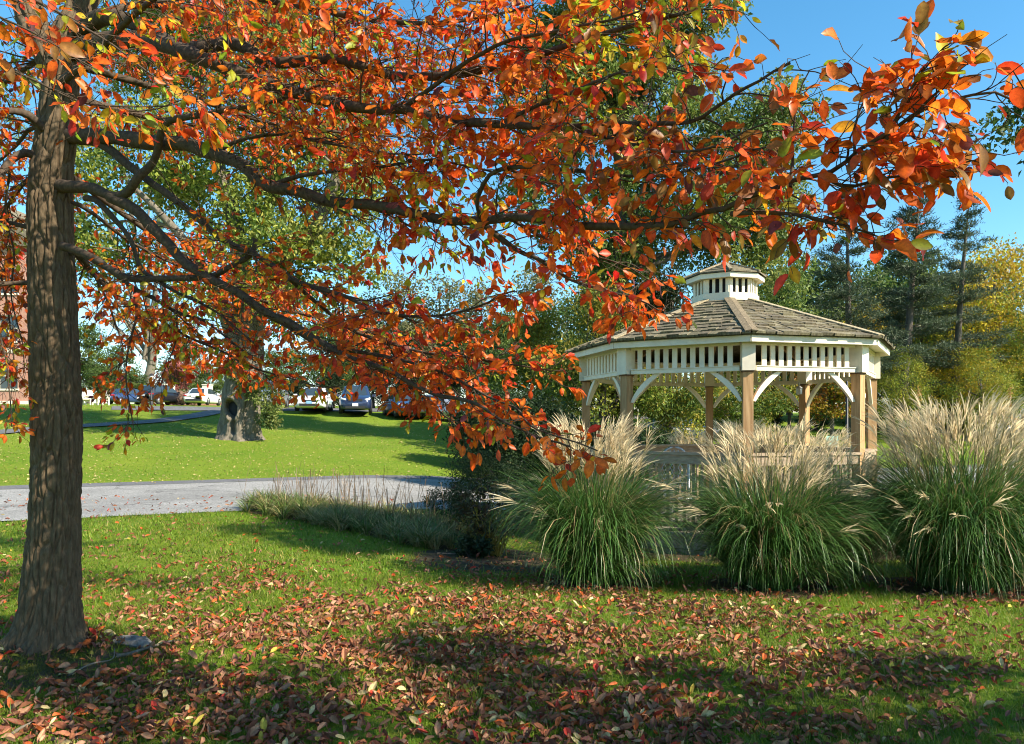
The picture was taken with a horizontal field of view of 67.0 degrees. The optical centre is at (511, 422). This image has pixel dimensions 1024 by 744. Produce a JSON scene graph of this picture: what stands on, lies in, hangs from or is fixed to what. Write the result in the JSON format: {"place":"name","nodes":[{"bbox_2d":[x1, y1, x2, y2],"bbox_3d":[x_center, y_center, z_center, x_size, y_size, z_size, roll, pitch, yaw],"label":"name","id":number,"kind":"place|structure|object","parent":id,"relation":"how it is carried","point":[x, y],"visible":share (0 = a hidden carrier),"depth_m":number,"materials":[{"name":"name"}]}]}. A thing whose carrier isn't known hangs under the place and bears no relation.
{"place":"outdoors","nodes":[
{"label":"outdoors","id":0,"kind":"place"},
{"bbox_2d":[0,409,220,433],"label":"footpath","id":1,"kind":"structure","parent":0,"point":[193,415],"depth_m":37.10,"materials":[{"name":"concrete"}]},
{"bbox_2d":[111,406,647,418],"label":"parking lot","id":2,"kind":"structure","parent":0,"point":[203,408],"depth_m":46.27,"materials":[{"name":"asphalt"}]},
{"bbox_2d":[136,385,184,404],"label":"parked car","id":3,"kind":"object","parent":2,"relation":"on","point":[172,395],"visible":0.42,"depth_m":67.62,"materials":[{"name":"black paint"}]},
{"bbox_2d":[261,382,288,407],"bbox_3d":[-14.971,-1.738,47.502,2.260,1.680,4.648,0,0,-6],"label":"parked car","id":4,"kind":"object","parent":2,"relation":"on","point":[286,397],"visible":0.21,"depth_m":48.25,"materials":[{"name":"silver metal"}]},
{"bbox_2d":[293,387,332,410],"bbox_3d":[-11.866,-1.403,46.502,2.220,1.440,4.788,0,0,-7],"label":"parked car","id":5,"kind":"object","parent":2,"relation":"on","point":[308,403],"visible":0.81,"depth_m":44.91,"materials":[{"name":"white paint"}]},
{"bbox_2d":[336,385,375,413],"bbox_3d":[-9.264,-1.372,46.002,2.260,1.680,4.648,0,0,-10],"label":"parked car","id":6,"kind":"object","parent":2,"relation":"on","point":[363,401],"visible":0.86,"depth_m":44.05,"materials":[{"name":"blue paint"}]},
{"bbox_2d":[0,464,1001,488],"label":"road shoulder","id":7,"kind":"object","parent":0,"point":[206,481],"visible":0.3,"depth_m":21.11},
{"bbox_2d":[0,466,1014,520],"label":"road","id":8,"kind":"structure","parent":0,"point":[168,495],"depth_m":17.46,"materials":[{"name":"asphalt"}]},
{"bbox_2d":[0,403,1023,743],"bbox_3d":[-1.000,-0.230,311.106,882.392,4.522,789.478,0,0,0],"label":"lawn ground","id":9,"kind":"structure","parent":0,"point":[370,441],"depth_m":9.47,"materials":[{"name":"plant"}]},
{"bbox_2d":[4,721,33,738],"bbox_3d":[-2.534,1.577,3.974,0.021,0.027,0.188,0,0,7],"label":"fallen stick","id":10,"kind":"object","parent":9,"relation":"on","point":[16,730],"visible":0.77,"depth_m":3.98,"materials":[{"name":"wood"}]},
{"bbox_2d":[0,204,76,403],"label":"brick building","id":11,"kind":"structure","parent":9,"relation":"on","point":[4,385],"depth_m":60.00,"materials":[{"name":"red brick"}]},
{"bbox_2d":[0,315,17,342],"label":"window","id":12,"kind":"structure","parent":11,"relation":"in","point":[14,321],"depth_m":60.17,"materials":[{"name":"glass"}]},
{"bbox_2d":[0,363,18,390],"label":"window","id":13,"kind":"structure","parent":11,"relation":"in","point":[4,385],"depth_m":60.17,"materials":[{"name":"white paint"}]},
{"bbox_2d":[0,268,18,294],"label":"window","id":14,"kind":"structure","parent":11,"relation":"in","point":[13,290],"depth_m":60.17,"materials":[{"name":"white paint"}]},
{"bbox_2d":[82,390,92,404],"bbox_3d":[-32.991,-1.979,60.060,0.880,1.205,0.802,0,0,-11],"label":"garden chair","id":15,"kind":"object","parent":9,"relation":"on","point":[90,393],"visible":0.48,"depth_m":60.23,"materials":[{"name":"white paint"}]},
{"bbox_2d":[68,648,114,675],"bbox_3d":[-2.639,1.527,4.949,0.107,0.049,0.448,0,0,8],"label":"fallen stick","id":16,"kind":"object","parent":9,"relation":"on","point":[93,663],"visible":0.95,"depth_m":4.90,"materials":[{"name":"wood"}]},
{"bbox_2d":[78,320,118,402],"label":"lot tree","id":17,"kind":"object","parent":9,"relation":"on","point":[90,362],"visible":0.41,"depth_m":86.88,"materials":[{"name":"green plant"}]},
{"bbox_2d":[81,366,125,403],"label":"lot tree","id":18,"kind":"object","parent":9,"relation":"on","point":[88,383],"visible":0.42,"depth_m":81.75,"materials":[{"name":"green plant"}]},
{"bbox_2d":[0,18,231,403],"bbox_3d":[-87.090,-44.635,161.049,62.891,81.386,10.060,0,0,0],"label":"shade tree","id":19,"kind":"object","parent":9,"relation":"on","point":[148,359],"visible":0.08,"depth_m":159.75,"materials":[{"name":"green plant"}]},
{"bbox_2d":[92,345,149,384],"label":"lot tree","id":20,"kind":"object","parent":9,"relation":"on","point":[113,351],"visible":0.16,"depth_m":92.02,"materials":[{"name":"green plant"}]},
{"bbox_2d":[106,388,153,404],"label":"parked car","id":21,"kind":"object","parent":9,"relation":"on","point":[132,399],"visible":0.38,"depth_m":71.07,"materials":[{"name":"blue paint"}]},
{"bbox_2d":[112,635,151,647],"bbox_3d":[-2.667,1.538,5.440,0.350,0.090,0.158,0,0,20],"label":"flat rock","id":22,"kind":"object","parent":9,"relation":"on","point":[134,641],"visible":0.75,"depth_m":5.38,"materials":[{"name":"stone"}]},
{"bbox_2d":[117,372,147,403],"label":"lot tree","id":23,"kind":"object","parent":9,"relation":"on","point":[135,381],"visible":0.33,"depth_m":89.36,"materials":[{"name":"green plant"}]},
{"bbox_2d":[116,640,178,657],"bbox_3d":[-2.485,1.544,5.315,0.065,0.047,0.507,0,0,27],"label":"fallen stick","id":24,"kind":"object","parent":9,"relation":"on","point":[118,655],"visible":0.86,"depth_m":5.18,"materials":[{"name":"wood"}]},
{"bbox_2d":[153,359,195,391],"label":"red maple","id":25,"kind":"object","parent":9,"relation":"on","point":[180,384],"visible":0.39,"depth_m":83.70,"materials":[{"name":"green plant"}]},
{"bbox_2d":[165,390,185,404],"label":"tan shrub","id":26,"kind":"object","parent":9,"relation":"on","point":[174,403],"visible":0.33,"depth_m":69.80,"materials":[{"name":"brown plant"}]},
{"bbox_2d":[152,343,210,391],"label":"lot tree","id":27,"kind":"object","parent":9,"relation":"on","point":[191,360],"visible":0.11,"depth_m":90.96,"materials":[{"name":"green plant"}]},
{"bbox_2d":[177,389,197,405],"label":"tan shrub","id":28,"kind":"object","parent":9,"relation":"on","point":[180,397],"visible":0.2,"depth_m":68.61,"materials":[{"name":"brown plant"}]},
{"bbox_2d":[183,388,220,405],"bbox_3d":[-26.354,-2.223,65.998,2.220,1.440,4.788,0,0,-3],"label":"parked car","id":29,"kind":"object","parent":9,"relation":"on","point":[208,398],"visible":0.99,"depth_m":64.53,"materials":[{"name":"white paint"}]},
{"bbox_2d":[180,367,223,393],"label":"lot tree","id":30,"kind":"object","parent":9,"relation":"on","point":[217,387],"visible":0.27,"depth_m":83.14,"materials":[{"name":"green plant"}]},
{"bbox_2d":[20,0,411,441],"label":"hollow tree","id":31,"kind":"object","parent":9,"relation":"on","point":[240,420],"visible":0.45,"depth_m":30.02,"materials":[{"name":"green plant"}]},
{"bbox_2d":[262,349,300,394],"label":"lot tree","id":32,"kind":"object","parent":9,"relation":"on","point":[272,363],"visible":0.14,"depth_m":76.88,"materials":[{"name":"green plant"}]},
{"bbox_2d":[287,372,311,407],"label":"hedge evergreen","id":33,"kind":"object","parent":9,"relation":"on","point":[297,389],"visible":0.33,"depth_m":52.66,"materials":[{"name":"green plant"}]},
{"bbox_2d":[276,316,360,386],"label":"lot tree","id":34,"kind":"object","parent":9,"relation":"on","point":[313,374],"visible":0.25,"depth_m":65.19,"materials":[{"name":"green plant"}]},
{"bbox_2d":[315,367,347,407],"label":"hedge evergreen","id":35,"kind":"object","parent":9,"relation":"on","point":[334,380],"visible":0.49,"depth_m":52.65,"materials":[{"name":"green plant"}]},
{"bbox_2d":[230,461,498,549],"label":"border grass","id":36,"kind":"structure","parent":9,"relation":"on","point":[425,530],"depth_m":12.62,"materials":[{"name":"plant"}]},
{"bbox_2d":[341,293,392,385],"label":"hazy tree","id":37,"kind":"object","parent":9,"relation":"on","point":[360,330],"visible":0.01,"depth_m":89.08,"materials":[{"name":"green plant"}]},
{"bbox_2d":[359,362,393,407],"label":"hedge evergreen","id":38,"kind":"object","parent":9,"relation":"on","point":[379,397],"visible":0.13,"depth_m":52.92,"materials":[{"name":"green plant"}]},
{"bbox_2d":[355,266,436,390],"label":"hazy tree","id":39,"kind":"object","parent":9,"relation":"on","point":[396,290],"visible":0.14,"depth_m":86.82,"materials":[{"name":"green plant"}]},
{"bbox_2d":[382,393,425,416],"bbox_3d":[-6.339,-1.068,45.502,2.220,1.440,4.788,0,0,-22],"label":"parked car","id":40,"kind":"object","parent":9,"relation":"on","point":[388,408],"visible":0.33,"depth_m":44.56,"materials":[{"name":"blue paint"}]},
{"bbox_2d":[392,366,423,390],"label":"hedge evergreen","id":41,"kind":"object","parent":9,"relation":"on","point":[397,385],"visible":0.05,"depth_m":51.59,"materials":[{"name":"green plant"}]},
{"bbox_2d":[393,271,471,386],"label":"hazy tree","id":42,"kind":"object","parent":9,"relation":"on","point":[449,296],"visible":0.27,"depth_m":84.89,"materials":[{"name":"green plant"}]},
{"bbox_2d":[405,395,463,418],"bbox_3d":[-4.098,-0.921,45.001,4.788,1.440,2.220,0,0,28],"label":"parked car","id":43,"kind":"object","parent":9,"relation":"on","point":[416,416],"visible":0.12,"depth_m":44.09,"materials":[{"name":"silver metal"}]},
{"bbox_2d":[420,478,462,519],"bbox_3d":[-1.208,1.405,13.625,0.872,0.910,0.939,0,0,0],"label":"evergreen shrub","id":44,"kind":"object","parent":9,"relation":"on","point":[437,497],"visible":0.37,"depth_m":13.51,"materials":[{"name":"green plant"}]},
{"bbox_2d":[429,367,463,396],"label":"hedge evergreen","id":45,"kind":"object","parent":9,"relation":"on","point":[454,385],"visible":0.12,"depth_m":51.77,"materials":[{"name":"green plant"}]},
{"bbox_2d":[432,322,494,396],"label":"lot tree","id":46,"kind":"object","parent":9,"relation":"on","point":[454,348],"visible":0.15,"depth_m":59.16,"materials":[{"name":"green plant"}]},
{"bbox_2d":[435,276,510,389],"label":"hazy tree","id":47,"kind":"object","parent":9,"relation":"on","point":[475,298],"visible":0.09,"depth_m":83.28,"materials":[{"name":"green plant"}]},
{"bbox_2d":[451,533,496,558],"bbox_3d":[-0.513,1.643,10.327,0.652,0.401,0.597,0,0,0],"label":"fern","id":48,"kind":"object","parent":9,"relation":"on","point":[464,545],"visible":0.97,"depth_m":10.24,"materials":[{"name":"green plant"}]},
{"bbox_2d":[429,444,539,538],"bbox_3d":[-0.346,1.082,12.228,1.840,1.680,1.735,0,0,-32],"label":"evergreen shrub","id":49,"kind":"object","parent":9,"relation":"on","point":[472,475],"visible":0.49,"depth_m":12.02,"materials":[{"name":"green plant"}]},
{"bbox_2d":[432,379,548,466],"bbox_3d":[-0.542,0.084,26.958,4.488,3.400,3.776,0,0,0],"label":"yew bush","id":50,"kind":"object","parent":9,"relation":"on","point":[459,413],"visible":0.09,"depth_m":26.74,"materials":[{"name":"green plant"}]},
{"bbox_2d":[449,469,534,556],"bbox_3d":[-0.197,1.254,10.609,1.354,1.241,1.177,0,0,0],"label":"withered perennial","id":51,"kind":"object","parent":9,"relation":"on","point":[473,529],"visible":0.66,"depth_m":10.53,"materials":[{"name":"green plant"}]},
{"bbox_2d":[471,310,541,395],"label":"lot tree","id":52,"kind":"object","parent":9,"relation":"on","point":[502,337],"visible":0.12,"depth_m":49.27,"materials":[{"name":"green plant"}]},
{"bbox_2d":[0,410,1023,743],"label":"fallen leaves","id":53,"kind":"object","parent":9,"relation":"on","point":[516,652],"visible":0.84,"depth_m":4.92,"materials":[{"name":"brown plant"}]},
{"bbox_2d":[0,0,1023,655],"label":"autumn tree","id":54,"kind":"object","parent":9,"relation":"on","point":[70,46],"visible":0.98,"depth_m":3.91,"materials":[{"name":"orange plant"}]},
{"bbox_2d":[445,378,610,492],"bbox_3d":[0.357,0.361,21.453,4.563,3.299,3.978,0,0,-28],"label":"yew bush","id":55,"kind":"object","parent":9,"relation":"on","point":[536,407],"visible":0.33,"depth_m":20.85,"materials":[{"name":"green plant"}]},
{"bbox_2d":[477,304,578,423],"bbox_3d":[0.951,-2.413,37.751,5.631,7.056,5.389,0,0,38],"label":"young maple","id":56,"kind":"object","parent":9,"relation":"on","point":[537,335],"visible":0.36,"depth_m":37.04,"materials":[{"name":"green plant"}]},
{"bbox_2d":[493,264,572,390],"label":"hazy tree","id":57,"kind":"object","parent":9,"relation":"on","point":[528,286],"visible":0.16,"depth_m":78.52,"materials":[{"name":"green plant"}]},
{"bbox_2d":[542,293,594,413],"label":"lot tree","id":58,"kind":"object","parent":9,"relation":"on","point":[564,303],"visible":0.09,"depth_m":60.93,"materials":[{"name":"green plant"}]},
{"bbox_2d":[537,415,663,488],"bbox_3d":[2.239,0.876,19.607,3.282,2.390,2.794,0,0,0],"label":"yew bush","id":59,"kind":"object","parent":9,"relation":"on","point":[594,436],"visible":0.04,"depth_m":19.14,"materials":[{"name":"green plant"}]},
{"bbox_2d":[518,270,683,437],"bbox_3d":[3.730,-1.764,29.292,5.668,7.476,5.424,0,0,32],"label":"young maple","id":60,"kind":"object","parent":9,"relation":"on","point":[603,391],"visible":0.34,"depth_m":28.65,"materials":[{"name":"green plant"}]},
{"bbox_2d":[482,408,726,595],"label":"maiden grass","id":61,"kind":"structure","parent":9,"relation":"on","point":[593,533],"depth_m":7.92,"materials":[{"name":"plant"}]},
{"bbox_2d":[567,209,694,432],"bbox_3d":[6.115,-4.567,36.089,7.070,12.284,4.875,0,0,0],"label":"dark spruce","id":62,"kind":"object","parent":9,"relation":"on","point":[669,300],"visible":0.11,"depth_m":35.53,"materials":[{"name":"green plant"}]},
{"bbox_2d":[489,0,833,432],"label":"tall maple","id":63,"kind":"object","parent":9,"relation":"on","point":[750,258],"visible":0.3,"depth_m":29.75,"materials":[{"name":"green plant"}]},
{"bbox_2d":[633,415,693,483],"bbox_3d":[4.645,0.901,26.130,3.079,2.392,2.915,0,0,-40],"label":"yew bush","id":64,"kind":"object","parent":9,"relation":"on","point":[662,439],"visible":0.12,"depth_m":25.55,"materials":[{"name":"green plant"}]},
{"bbox_2d":[606,368,732,443],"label":"young maple","id":65,"kind":"object","parent":9,"relation":"on","point":[689,400],"visible":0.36,"depth_m":29.02,"materials":[{"name":"green plant"}]},
{"bbox_2d":[633,418,721,439],"bbox_3d":[8.707,0.336,40.999,4.788,1.440,2.220,0,0,-15],"label":"parked car","id":66,"kind":"object","parent":9,"relation":"on","point":[684,429],"visible":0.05,"depth_m":40.31,"materials":[{"name":"black paint"}]},
{"bbox_2d":[565,262,895,555],"bbox_3d":[3.717,-0.370,13.498,5.215,4.870,5.213,0,0,-14],"label":"gazebo","id":67,"kind":"object","parent":9,"relation":"on","point":[744,330],"visible":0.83,"depth_m":11.84,"materials":[{"name":"white paint"}]},
{"bbox_2d":[661,446,696,521],"bbox_3d":[2.751,1.020,12.689,0.544,1.266,0.532,0,0,-10],"label":"garden chair","id":68,"kind":"object","parent":67,"relation":"on","point":[682,450],"visible":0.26,"depth_m":12.93,"materials":[{"name":"wood"}]},
{"bbox_2d":[682,371,798,444],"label":"young maple","id":69,"kind":"object","parent":9,"relation":"on","point":[760,403],"visible":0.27,"depth_m":33.03,"materials":[{"name":"green plant"}]},
{"bbox_2d":[763,406,784,429],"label":"hedge evergreen","id":70,"kind":"object","parent":9,"relation":"on","point":[778,420],"visible":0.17,"depth_m":51.80,"materials":[{"name":"green plant"}]},
{"bbox_2d":[731,265,819,400],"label":"lot tree","id":71,"kind":"object","parent":9,"relation":"on","point":[773,300],"visible":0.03,"depth_m":60.42,"materials":[{"name":"green plant"}]},
{"bbox_2d":[753,371,823,433],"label":"orange maple","id":72,"kind":"object","parent":9,"relation":"on","point":[788,411],"visible":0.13,"depth_m":49.41,"materials":[{"name":"green plant"}]},
{"bbox_2d":[753,422,824,492],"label":"maiden grass","id":73,"kind":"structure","parent":9,"relation":"on","point":[785,431],"depth_m":17.01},
{"bbox_2d":[795,403,834,430],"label":"hedge evergreen","id":74,"kind":"object","parent":9,"relation":"on","point":[825,423],"visible":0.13,"depth_m":53.77,"materials":[{"name":"green plant"}]},
{"bbox_2d":[787,362,865,435],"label":"orange maple","id":75,"kind":"object","parent":9,"relation":"on","point":[834,398],"visible":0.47,"depth_m":43.19,"materials":[{"name":"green plant"}]},
{"bbox_2d":[786,254,872,419],"bbox_3d":[26.445,-7.347,66.280,11.379,14.604,13.363,0,0,22],"label":"lot tree","id":76,"kind":"object","parent":9,"relation":"on","point":[815,286],"visible":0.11,"depth_m":64.34,"materials":[{"name":"green plant"}]},
{"bbox_2d":[746,440,931,587],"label":"maiden grass","id":77,"kind":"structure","parent":9,"relation":"on","point":[863,468],"depth_m":8.54,"materials":[{"name":"plant"}]},
{"bbox_2d":[845,381,847,436],"bbox_3d":[16.458,-0.898,38.000,0.370,5.175,0.370,0,0,23],"label":"lamp post","id":78,"kind":"object","parent":9,"relation":"on","point":[846,427],"visible":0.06,"depth_m":37.95,"materials":[{"name":"black metal"}]},
{"bbox_2d":[810,425,890,484],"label":"maiden grass","id":79,"kind":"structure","parent":9,"relation":"on","point":[844,432],"depth_m":16.82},
{"bbox_2d":[801,198,907,439],"bbox_3d":[20.832,-6.215,46.964,6.712,14.966,6.924,0,0,0],"label":"pine tree","id":80,"kind":"object","parent":9,"relation":"on","point":[837,273],"visible":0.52,"depth_m":46.70,"materials":[{"name":"plant"}]},
{"bbox_2d":[840,398,886,432],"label":"hedge evergreen","id":81,"kind":"object","parent":9,"relation":"on","point":[865,420],"visible":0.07,"depth_m":53.67,"materials":[{"name":"green plant"}]},
{"bbox_2d":[825,266,932,393],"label":"lot tree","id":82,"kind":"object","parent":9,"relation":"on","point":[878,283],"visible":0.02,"depth_m":66.32,"materials":[{"name":"green plant"}]},
{"bbox_2d":[839,292,919,402],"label":"yellow maple","id":83,"kind":"object","parent":9,"relation":"on","point":[879,327],"visible":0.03,"depth_m":59.34,"materials":[{"name":"green plant"}]},
{"bbox_2d":[873,285,929,434],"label":"pine tree","id":84,"kind":"object","parent":9,"relation":"on","point":[897,317],"visible":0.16,"depth_m":51.53,"materials":[{"name":"plant"}]},
{"bbox_2d":[844,245,971,351],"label":"lot tree","id":85,"kind":"object","parent":9,"relation":"on","point":[881,268],"visible":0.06,"depth_m":71.68,"materials":[{"name":"green plant"}]},
{"bbox_2d":[877,344,942,443],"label":"olive maple","id":86,"kind":"object","parent":9,"relation":"on","point":[902,394],"visible":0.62,"depth_m":45.48,"materials":[{"name":"green plant"}]},
{"bbox_2d":[885,390,945,431],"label":"hedge evergreen","id":87,"kind":"object","parent":9,"relation":"on","point":[923,408],"visible":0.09,"depth_m":55.01,"materials":[{"name":"green plant"}]},
{"bbox_2d":[863,182,977,438],"bbox_3d":[24.421,-7.038,47.781,7.027,16.807,6.136,0,0,0],"label":"pine tree","id":88,"kind":"object","parent":9,"relation":"on","point":[909,332],"visible":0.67,"depth_m":47.48,"materials":[{"name":"plant"}]},
{"bbox_2d":[877,267,994,409],"bbox_3d":[33.065,-5.786,61.083,9.330,12.702,8.939,0,0,40],"label":"olive maple","id":89,"kind":"object","parent":9,"relation":"on","point":[927,338],"visible":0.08,"depth_m":59.53,"materials":[{"name":"green plant"}]},
{"bbox_2d":[932,384,977,432],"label":"hedge evergreen","id":90,"kind":"object","parent":9,"relation":"on","point":[944,405],"visible":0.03,"depth_m":57.17,"materials":[{"name":"green plant"}]},
{"bbox_2d":[892,192,1022,440],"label":"pine tree","id":91,"kind":"object","parent":9,"relation":"on","point":[970,295],"visible":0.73,"depth_m":49.58,"materials":[{"name":"plant"}]},
{"bbox_2d":[900,267,1015,384],"bbox_3d":[36.600,-6.438,66.260,10.574,13.570,12.417,0,0,4],"label":"lot tree","id":92,"kind":"object","parent":9,"relation":"on","point":[904,283],"visible":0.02,"depth_m":64.70,"materials":[{"name":"green plant"}]},
{"bbox_2d":[911,343,1019,441],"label":"yellow maple","id":93,"kind":"object","parent":9,"relation":"on","point":[946,379],"visible":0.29,"depth_m":49.61,"materials":[{"name":"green plant"}]},
{"bbox_2d":[921,232,1023,403],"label":"yellow maple","id":94,"kind":"object","parent":9,"relation":"on","point":[992,304],"visible":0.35,"depth_m":56.61,"materials":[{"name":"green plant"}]},
{"bbox_2d":[932,342,1023,445],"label":"olive maple","id":95,"kind":"object","parent":9,"relation":"on","point":[998,377],"visible":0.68,"depth_m":46.91,"materials":[{"name":"green plant"}]},
{"bbox_2d":[956,273,1023,378],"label":"lot tree","id":96,"kind":"object","parent":9,"relation":"on","point":[1002,302],"visible":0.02,"depth_m":75.14,"materials":[{"name":"yellow plant"}]},
{"bbox_2d":[957,428,1023,493],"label":"maiden grass","id":97,"kind":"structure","parent":9,"relation":"on","point":[1013,465],"depth_m":9.07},
{"bbox_2d":[968,79,1023,176],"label":"oak tree","id":98,"kind":"object","parent":9,"relation":"on","point":[1010,121],"visible":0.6,"depth_m":14.84,"materials":[{"name":"green plant"}]},
{"bbox_2d":[968,242,1023,348],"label":"hazy tree","id":99,"kind":"object","parent":9,"relation":"on","point":[1022,249],"visible":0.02,"depth_m":95.02,"materials":[{"name":"yellow plant"}]},
{"bbox_2d":[983,406,1023,441],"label":"stone archway","id":100,"kind":"object","parent":9,"relation":"on","point":[1006,426],"visible":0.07,"depth_m":49.20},
{"bbox_2d":[993,282,1023,402],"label":"olive maple","id":101,"kind":"object","parent":9,"relation":"on","point":[1018,350],"visible":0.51,"depth_m":54.47,"materials":[{"name":"green plant"}]},
{"bbox_2d":[1004,387,1017,467],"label":"seed stalk","id":102,"kind":"object","parent":9,"relation":"on","point":[1010,393],"visible":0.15,"depth_m":8.90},
{"bbox_2d":[0,0,1023,412],"label":"sky","id":103,"kind":"structure","parent":0,"point":[797,26],"materials":[{"name":"blue"}]},
{"bbox_2d":[645,426,732,503],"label":"maiden grass","id":104,"kind":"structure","parent":0,"point":[678,438],"depth_m":17.52,"materials":[{"name":"plant"}]},
{"bbox_2d":[695,416,767,502],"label":"maiden grass","id":105,"kind":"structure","parent":0,"point":[719,427],"depth_m":17.20,"materials":[{"name":"plant"}]},
{"bbox_2d":[642,410,924,595],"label":"maiden grass","id":106,"kind":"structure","parent":0,"point":[774,543],"depth_m":7.76,"materials":[{"name":"plant"}]},
{"bbox_2d":[817,384,1023,602],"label":"maiden grass","id":107,"kind":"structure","parent":0,"point":[972,528],"depth_m":7.70,"materials":[{"name":"plant"}]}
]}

